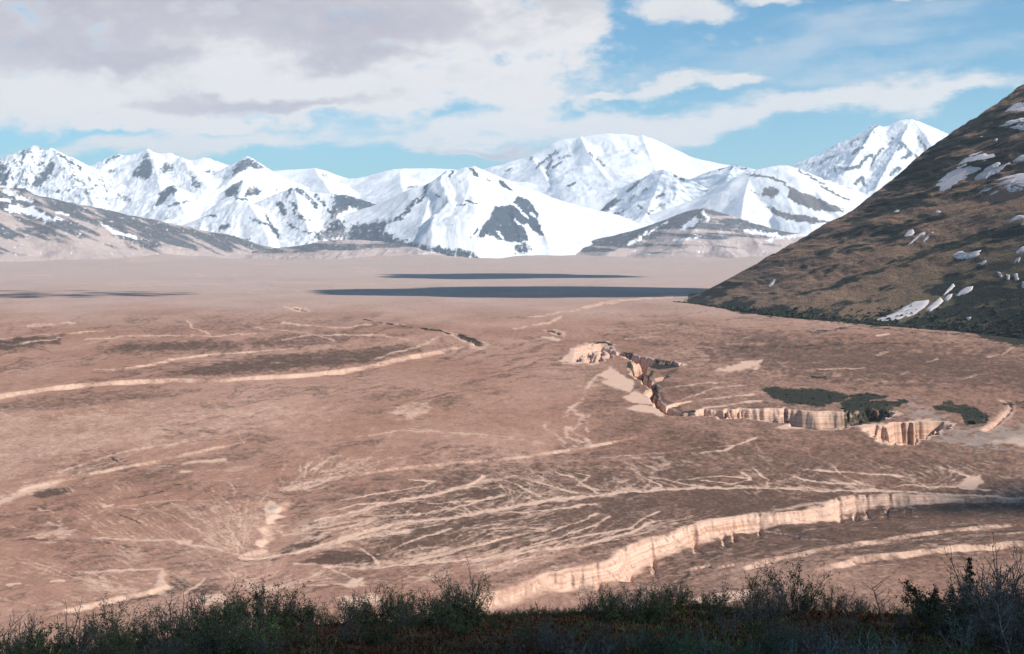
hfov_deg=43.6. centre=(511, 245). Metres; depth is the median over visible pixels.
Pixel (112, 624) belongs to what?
bare willow shrub
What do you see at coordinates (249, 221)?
mountain
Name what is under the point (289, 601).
bare willow shrub
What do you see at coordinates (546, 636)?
bare willow shrub
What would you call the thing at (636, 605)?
willow shrub
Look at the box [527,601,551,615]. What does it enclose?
alder shrub
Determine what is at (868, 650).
grey willow shrub
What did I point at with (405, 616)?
bare willow shrub
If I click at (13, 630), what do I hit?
bare willow shrub
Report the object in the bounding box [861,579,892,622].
bare sapling
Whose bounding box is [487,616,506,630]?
alder shrub
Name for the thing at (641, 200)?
mountain
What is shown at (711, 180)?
mountain
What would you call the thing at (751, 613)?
bare willow shrub
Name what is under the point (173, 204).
mountain
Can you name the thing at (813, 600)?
bare willow shrub
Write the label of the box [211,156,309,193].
mountain
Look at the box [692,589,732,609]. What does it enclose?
alder shrub
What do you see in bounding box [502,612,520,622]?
alder shrub
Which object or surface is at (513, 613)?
alder shrub
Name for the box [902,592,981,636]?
willow shrub
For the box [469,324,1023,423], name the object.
valley scrub
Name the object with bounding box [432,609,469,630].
alder shrub
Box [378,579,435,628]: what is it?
willow shrub
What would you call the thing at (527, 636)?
willow shrub
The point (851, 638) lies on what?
alder shrub
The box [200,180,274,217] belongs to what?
mountain
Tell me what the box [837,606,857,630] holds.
bare willow shrub
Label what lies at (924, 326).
hillside scrub
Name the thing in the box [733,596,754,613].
bare willow shrub
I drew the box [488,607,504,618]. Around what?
alder shrub
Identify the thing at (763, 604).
bare willow shrub
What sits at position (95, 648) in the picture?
bare willow shrub
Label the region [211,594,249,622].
willow shrub
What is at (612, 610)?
alder shrub
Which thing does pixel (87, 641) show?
bare willow shrub
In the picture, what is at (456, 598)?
bare willow shrub
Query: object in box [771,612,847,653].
bare willow shrub
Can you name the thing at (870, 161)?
mountain
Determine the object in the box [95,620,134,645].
willow shrub
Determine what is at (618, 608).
bare willow shrub
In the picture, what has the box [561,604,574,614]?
alder shrub
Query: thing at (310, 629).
willow shrub
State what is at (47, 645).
alder shrub
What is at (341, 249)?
mountain
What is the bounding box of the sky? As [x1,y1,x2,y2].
[0,0,1023,178]
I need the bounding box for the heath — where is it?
[56,603,1022,653]
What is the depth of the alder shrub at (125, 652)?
23.82 m
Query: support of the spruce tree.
on the ground at (172, 428)
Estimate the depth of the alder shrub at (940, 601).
27.62 m
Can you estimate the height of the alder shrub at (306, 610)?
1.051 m
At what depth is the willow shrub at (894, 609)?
31.71 m
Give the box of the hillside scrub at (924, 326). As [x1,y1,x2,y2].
[673,295,1023,337]
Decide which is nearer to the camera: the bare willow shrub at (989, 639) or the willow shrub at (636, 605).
the bare willow shrub at (989, 639)
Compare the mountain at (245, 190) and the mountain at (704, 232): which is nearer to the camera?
the mountain at (704, 232)
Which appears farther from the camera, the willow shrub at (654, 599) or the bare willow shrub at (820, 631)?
the willow shrub at (654, 599)
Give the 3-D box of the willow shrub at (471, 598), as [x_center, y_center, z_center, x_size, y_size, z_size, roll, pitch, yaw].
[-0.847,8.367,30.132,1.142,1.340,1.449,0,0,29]
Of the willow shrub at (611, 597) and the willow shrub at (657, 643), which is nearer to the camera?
the willow shrub at (657, 643)
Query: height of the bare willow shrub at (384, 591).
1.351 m
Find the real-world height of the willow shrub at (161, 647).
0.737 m
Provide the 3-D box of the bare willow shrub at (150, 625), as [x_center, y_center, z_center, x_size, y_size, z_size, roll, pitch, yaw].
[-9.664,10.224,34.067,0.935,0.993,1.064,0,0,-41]
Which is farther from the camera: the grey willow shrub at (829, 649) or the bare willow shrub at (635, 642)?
the bare willow shrub at (635, 642)
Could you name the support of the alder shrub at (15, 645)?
on the ground at (172, 428)
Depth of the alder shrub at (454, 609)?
29.56 m
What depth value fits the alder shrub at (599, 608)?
33.65 m
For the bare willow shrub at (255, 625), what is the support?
on the ground at (172, 428)
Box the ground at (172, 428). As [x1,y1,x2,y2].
[0,254,1023,653]
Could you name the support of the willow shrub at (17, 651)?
on the ground at (172, 428)
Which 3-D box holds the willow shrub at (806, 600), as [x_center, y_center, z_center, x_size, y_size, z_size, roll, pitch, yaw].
[6.919,8.352,31.088,1.951,1.757,1.346,4,0,38]
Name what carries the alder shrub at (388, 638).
on the ground at (172, 428)
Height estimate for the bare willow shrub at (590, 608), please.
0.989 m
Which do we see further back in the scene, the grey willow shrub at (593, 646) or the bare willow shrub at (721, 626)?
the bare willow shrub at (721, 626)
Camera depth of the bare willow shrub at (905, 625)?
27.91 m
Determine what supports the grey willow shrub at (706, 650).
on the ground at (172, 428)
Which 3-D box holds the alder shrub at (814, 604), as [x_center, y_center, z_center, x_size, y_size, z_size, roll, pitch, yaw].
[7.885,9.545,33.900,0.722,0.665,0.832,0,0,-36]
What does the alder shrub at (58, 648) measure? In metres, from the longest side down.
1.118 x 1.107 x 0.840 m
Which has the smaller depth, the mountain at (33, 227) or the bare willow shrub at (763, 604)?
the bare willow shrub at (763, 604)
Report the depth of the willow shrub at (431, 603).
30.92 m
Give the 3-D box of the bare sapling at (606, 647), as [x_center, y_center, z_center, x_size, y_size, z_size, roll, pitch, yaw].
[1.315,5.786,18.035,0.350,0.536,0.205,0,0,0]
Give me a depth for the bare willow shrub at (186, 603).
32.97 m
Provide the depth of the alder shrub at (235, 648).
22.69 m
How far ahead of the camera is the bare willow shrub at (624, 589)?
33.14 m
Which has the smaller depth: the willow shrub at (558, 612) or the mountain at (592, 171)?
the willow shrub at (558, 612)
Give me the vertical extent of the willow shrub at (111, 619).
1.564 m
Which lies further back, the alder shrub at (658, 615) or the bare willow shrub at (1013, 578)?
the alder shrub at (658, 615)
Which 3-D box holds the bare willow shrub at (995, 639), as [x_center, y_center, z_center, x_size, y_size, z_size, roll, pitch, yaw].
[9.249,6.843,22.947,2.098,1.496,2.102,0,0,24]
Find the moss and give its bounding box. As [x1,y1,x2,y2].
[49,603,1019,653]
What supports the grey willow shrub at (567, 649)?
on the ground at (172, 428)
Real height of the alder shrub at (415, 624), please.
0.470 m
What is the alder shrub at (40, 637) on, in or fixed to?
on the ground at (172, 428)
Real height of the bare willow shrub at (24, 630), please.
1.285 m
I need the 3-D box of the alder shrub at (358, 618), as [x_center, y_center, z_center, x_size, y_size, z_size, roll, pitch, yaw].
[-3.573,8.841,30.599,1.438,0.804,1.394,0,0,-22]
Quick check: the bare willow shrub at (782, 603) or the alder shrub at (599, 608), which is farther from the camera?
the alder shrub at (599, 608)
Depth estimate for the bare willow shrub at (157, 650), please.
22.97 m
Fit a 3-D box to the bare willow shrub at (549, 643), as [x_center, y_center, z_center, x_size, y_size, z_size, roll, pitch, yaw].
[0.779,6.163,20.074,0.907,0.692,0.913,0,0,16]
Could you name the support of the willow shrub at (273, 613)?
on the ground at (172, 428)
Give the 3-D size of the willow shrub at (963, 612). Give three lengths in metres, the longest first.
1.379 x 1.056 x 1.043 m
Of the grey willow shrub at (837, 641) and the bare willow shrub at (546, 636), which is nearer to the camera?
the grey willow shrub at (837, 641)
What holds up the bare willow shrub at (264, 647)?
on the ground at (172, 428)
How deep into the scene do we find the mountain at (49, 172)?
16222.77 m
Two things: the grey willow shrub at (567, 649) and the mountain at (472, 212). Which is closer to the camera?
the grey willow shrub at (567, 649)
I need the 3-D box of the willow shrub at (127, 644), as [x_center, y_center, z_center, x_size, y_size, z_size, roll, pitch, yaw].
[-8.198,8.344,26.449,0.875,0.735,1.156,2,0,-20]
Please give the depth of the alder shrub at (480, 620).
29.64 m
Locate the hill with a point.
(930, 230)
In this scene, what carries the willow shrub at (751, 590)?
on the ground at (172, 428)
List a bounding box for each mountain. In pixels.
[0,145,119,212]
[0,187,276,261]
[90,149,229,214]
[119,185,203,225]
[182,201,281,247]
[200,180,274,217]
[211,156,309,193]
[245,239,464,259]
[254,187,376,247]
[274,168,536,203]
[343,166,645,257]
[483,133,730,209]
[576,207,806,257]
[599,170,706,225]
[649,165,869,234]
[690,165,754,192]
[792,119,948,195]
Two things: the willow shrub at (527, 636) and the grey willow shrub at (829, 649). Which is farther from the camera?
the willow shrub at (527, 636)
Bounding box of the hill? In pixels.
[679,84,1023,338]
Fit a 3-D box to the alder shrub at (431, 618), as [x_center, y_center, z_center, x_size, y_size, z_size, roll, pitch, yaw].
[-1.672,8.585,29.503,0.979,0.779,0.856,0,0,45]
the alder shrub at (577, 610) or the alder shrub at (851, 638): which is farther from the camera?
the alder shrub at (577, 610)
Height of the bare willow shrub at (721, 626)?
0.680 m
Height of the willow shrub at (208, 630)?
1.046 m
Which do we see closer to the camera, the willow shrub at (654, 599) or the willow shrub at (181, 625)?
the willow shrub at (654, 599)
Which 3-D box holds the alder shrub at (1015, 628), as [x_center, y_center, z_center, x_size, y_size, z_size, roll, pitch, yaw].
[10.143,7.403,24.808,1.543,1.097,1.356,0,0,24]
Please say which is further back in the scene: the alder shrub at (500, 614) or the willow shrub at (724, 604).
the alder shrub at (500, 614)
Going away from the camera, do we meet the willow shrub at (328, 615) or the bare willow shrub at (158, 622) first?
the bare willow shrub at (158, 622)
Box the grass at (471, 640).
[57,603,1022,653]
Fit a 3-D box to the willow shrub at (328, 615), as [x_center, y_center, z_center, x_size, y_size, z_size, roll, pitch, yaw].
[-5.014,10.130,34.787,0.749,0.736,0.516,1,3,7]
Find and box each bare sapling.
[594,639,615,653]
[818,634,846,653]
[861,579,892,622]
[982,600,1021,653]
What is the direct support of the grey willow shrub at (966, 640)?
on the ground at (172, 428)
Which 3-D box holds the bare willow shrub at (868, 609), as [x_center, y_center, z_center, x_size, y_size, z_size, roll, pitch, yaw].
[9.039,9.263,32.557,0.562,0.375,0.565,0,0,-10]
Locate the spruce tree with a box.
[954,557,981,611]
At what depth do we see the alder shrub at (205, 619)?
27.83 m
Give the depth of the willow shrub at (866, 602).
33.75 m
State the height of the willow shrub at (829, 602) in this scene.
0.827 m
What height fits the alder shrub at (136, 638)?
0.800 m
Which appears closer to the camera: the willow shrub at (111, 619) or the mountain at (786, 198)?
the willow shrub at (111, 619)
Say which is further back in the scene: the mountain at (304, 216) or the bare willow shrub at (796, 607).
the mountain at (304, 216)
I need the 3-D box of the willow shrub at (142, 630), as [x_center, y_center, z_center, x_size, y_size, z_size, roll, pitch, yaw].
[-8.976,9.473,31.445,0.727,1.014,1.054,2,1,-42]
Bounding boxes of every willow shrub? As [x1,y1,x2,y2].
[0,605,39,653]
[0,611,65,650]
[0,632,47,653]
[51,596,120,653]
[63,637,124,653]
[81,593,160,645]
[85,641,106,653]
[94,613,123,649]
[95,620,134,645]
[96,632,137,653]
[116,630,181,653]
[126,586,222,647]
[133,611,163,638]
[133,613,160,640]
[139,590,226,636]
[151,632,202,653]
[170,614,192,635]
[173,606,240,653]
[178,631,227,653]
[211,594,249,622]
[220,575,296,636]
[221,598,271,640]
[230,612,284,648]
[243,626,287,653]
[244,579,315,631]
[267,584,316,624]
[271,617,314,646]
[281,598,316,626]
[295,600,333,625]
[299,619,323,635]
[312,593,367,624]
[316,604,337,623]
[322,612,341,624]
[325,616,376,640]
[338,586,375,621]
[352,583,420,625]
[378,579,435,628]
[389,597,427,628]
[397,590,451,625]
[406,585,453,617]
[430,557,496,608]
[447,568,493,626]
[484,607,499,620]
[512,613,548,646]
[532,614,593,653]
[537,619,564,650]
[551,605,566,617]
[560,635,602,653]
[575,582,600,614]
[580,638,617,653]
[595,586,622,605]
[596,591,636,616]
[606,580,673,615]
[622,619,656,649]
[624,579,679,619]
[633,597,651,621]
[635,610,688,653]
[655,575,694,607]
[671,580,697,605]
[674,617,730,653]
[699,582,734,619]
[710,606,746,635]
[722,563,784,614]
[729,598,768,624]
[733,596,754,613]
[743,588,787,620]
[748,579,810,619]
[756,552,839,615]
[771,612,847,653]
[783,591,805,614]
[787,589,823,611]
[796,622,855,653]
[809,616,840,637]
[810,639,842,653]
[815,592,838,611]
[817,579,848,612]
[834,582,863,613]
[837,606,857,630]
[840,624,875,653]
[846,626,896,653]
[847,619,916,653]
[848,596,871,612]
[849,596,873,612]
[859,603,879,613]
[866,637,919,653]
[867,597,895,612]
[889,599,903,615]
[892,609,912,628]
[895,603,917,620]
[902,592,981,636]
[932,593,998,638]
[933,607,982,650]
[938,542,1023,632]
[947,532,1023,641]
[961,599,1023,645]
[967,583,1023,653]
[967,586,1022,644]
[977,548,1023,633]
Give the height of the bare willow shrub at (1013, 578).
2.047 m
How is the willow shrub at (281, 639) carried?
on the ground at (172, 428)
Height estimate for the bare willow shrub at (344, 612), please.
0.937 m
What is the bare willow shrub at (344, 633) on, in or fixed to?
on the ground at (172, 428)
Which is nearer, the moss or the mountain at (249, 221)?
the moss
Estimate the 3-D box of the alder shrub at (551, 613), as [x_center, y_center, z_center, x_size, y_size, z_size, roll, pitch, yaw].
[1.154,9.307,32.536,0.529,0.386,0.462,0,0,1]
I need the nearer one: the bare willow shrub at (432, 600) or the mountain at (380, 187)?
the bare willow shrub at (432, 600)
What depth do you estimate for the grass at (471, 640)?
26.30 m
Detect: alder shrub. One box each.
[0,629,38,653]
[2,616,103,653]
[26,635,76,653]
[36,635,55,653]
[92,618,165,653]
[108,636,144,653]
[110,625,163,651]
[149,589,238,647]
[183,608,261,653]
[189,580,253,635]
[264,587,314,628]
[337,596,390,629]
[356,582,407,627]
[357,618,403,646]
[394,614,423,629]
[414,589,488,626]
[420,601,461,629]
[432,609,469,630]
[434,586,488,628]
[449,619,477,634]
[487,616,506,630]
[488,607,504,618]
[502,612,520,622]
[503,606,525,618]
[512,607,531,618]
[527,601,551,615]
[548,606,566,616]
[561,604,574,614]
[569,604,586,614]
[577,602,599,613]
[593,583,642,622]
[593,599,608,614]
[633,593,675,623]
[641,581,694,610]
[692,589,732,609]
[796,599,826,612]
[841,615,877,650]
[928,578,1001,632]
[994,600,1023,644]
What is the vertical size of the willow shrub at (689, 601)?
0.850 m
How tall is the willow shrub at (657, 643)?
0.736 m
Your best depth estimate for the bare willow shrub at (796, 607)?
31.05 m
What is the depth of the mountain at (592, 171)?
19645.49 m
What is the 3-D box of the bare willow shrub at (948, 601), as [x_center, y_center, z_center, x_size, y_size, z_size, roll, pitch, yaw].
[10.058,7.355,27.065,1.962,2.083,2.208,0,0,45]
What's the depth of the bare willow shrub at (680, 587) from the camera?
33.77 m
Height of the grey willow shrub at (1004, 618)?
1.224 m
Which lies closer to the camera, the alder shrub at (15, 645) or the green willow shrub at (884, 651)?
the green willow shrub at (884, 651)
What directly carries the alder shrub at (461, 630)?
on the ground at (172, 428)
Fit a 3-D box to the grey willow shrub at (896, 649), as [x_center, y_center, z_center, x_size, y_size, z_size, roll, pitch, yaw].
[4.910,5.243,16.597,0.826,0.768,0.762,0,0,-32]
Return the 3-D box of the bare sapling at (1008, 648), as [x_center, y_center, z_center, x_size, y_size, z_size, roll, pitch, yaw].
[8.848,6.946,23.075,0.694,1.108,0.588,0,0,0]
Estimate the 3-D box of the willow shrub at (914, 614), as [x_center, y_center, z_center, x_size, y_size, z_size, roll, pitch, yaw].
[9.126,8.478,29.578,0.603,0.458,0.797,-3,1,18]
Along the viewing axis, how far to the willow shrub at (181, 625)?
33.84 m
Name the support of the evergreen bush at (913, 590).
on the ground at (172, 428)
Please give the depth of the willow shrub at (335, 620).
31.85 m
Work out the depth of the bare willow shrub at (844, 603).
32.28 m
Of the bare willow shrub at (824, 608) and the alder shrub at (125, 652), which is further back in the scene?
the bare willow shrub at (824, 608)
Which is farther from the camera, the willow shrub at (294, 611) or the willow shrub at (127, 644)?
the willow shrub at (294, 611)
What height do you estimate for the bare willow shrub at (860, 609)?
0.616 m
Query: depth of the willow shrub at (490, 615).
31.89 m
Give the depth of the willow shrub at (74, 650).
21.88 m
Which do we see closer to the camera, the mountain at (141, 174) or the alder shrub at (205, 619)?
the alder shrub at (205, 619)
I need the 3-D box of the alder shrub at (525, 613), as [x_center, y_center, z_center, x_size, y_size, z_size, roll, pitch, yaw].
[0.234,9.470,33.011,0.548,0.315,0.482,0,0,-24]
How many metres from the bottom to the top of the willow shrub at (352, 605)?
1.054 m
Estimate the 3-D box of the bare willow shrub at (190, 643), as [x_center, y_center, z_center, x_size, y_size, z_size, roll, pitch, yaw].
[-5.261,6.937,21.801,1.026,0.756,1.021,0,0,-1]
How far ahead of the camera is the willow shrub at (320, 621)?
31.52 m
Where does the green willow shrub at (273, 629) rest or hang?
on the ground at (172, 428)
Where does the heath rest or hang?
on the ground at (172, 428)
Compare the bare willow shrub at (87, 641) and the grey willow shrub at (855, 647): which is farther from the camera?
the bare willow shrub at (87, 641)
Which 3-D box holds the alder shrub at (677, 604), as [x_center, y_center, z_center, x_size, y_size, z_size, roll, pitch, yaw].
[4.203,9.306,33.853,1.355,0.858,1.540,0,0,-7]
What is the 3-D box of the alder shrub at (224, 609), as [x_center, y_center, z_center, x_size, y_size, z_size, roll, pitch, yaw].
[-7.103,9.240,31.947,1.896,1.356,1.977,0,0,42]
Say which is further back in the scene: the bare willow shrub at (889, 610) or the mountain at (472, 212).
the mountain at (472, 212)
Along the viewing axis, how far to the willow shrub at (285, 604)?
31.87 m
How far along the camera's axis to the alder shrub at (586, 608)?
34.31 m
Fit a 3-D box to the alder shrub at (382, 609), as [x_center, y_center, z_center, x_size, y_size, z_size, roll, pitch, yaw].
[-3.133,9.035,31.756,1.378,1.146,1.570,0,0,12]
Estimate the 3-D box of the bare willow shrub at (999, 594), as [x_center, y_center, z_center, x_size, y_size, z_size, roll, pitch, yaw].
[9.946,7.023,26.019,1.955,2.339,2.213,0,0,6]
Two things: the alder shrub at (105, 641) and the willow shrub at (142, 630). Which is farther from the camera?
the willow shrub at (142, 630)
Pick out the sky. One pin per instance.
(348, 89)
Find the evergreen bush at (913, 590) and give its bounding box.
[893,579,965,620]

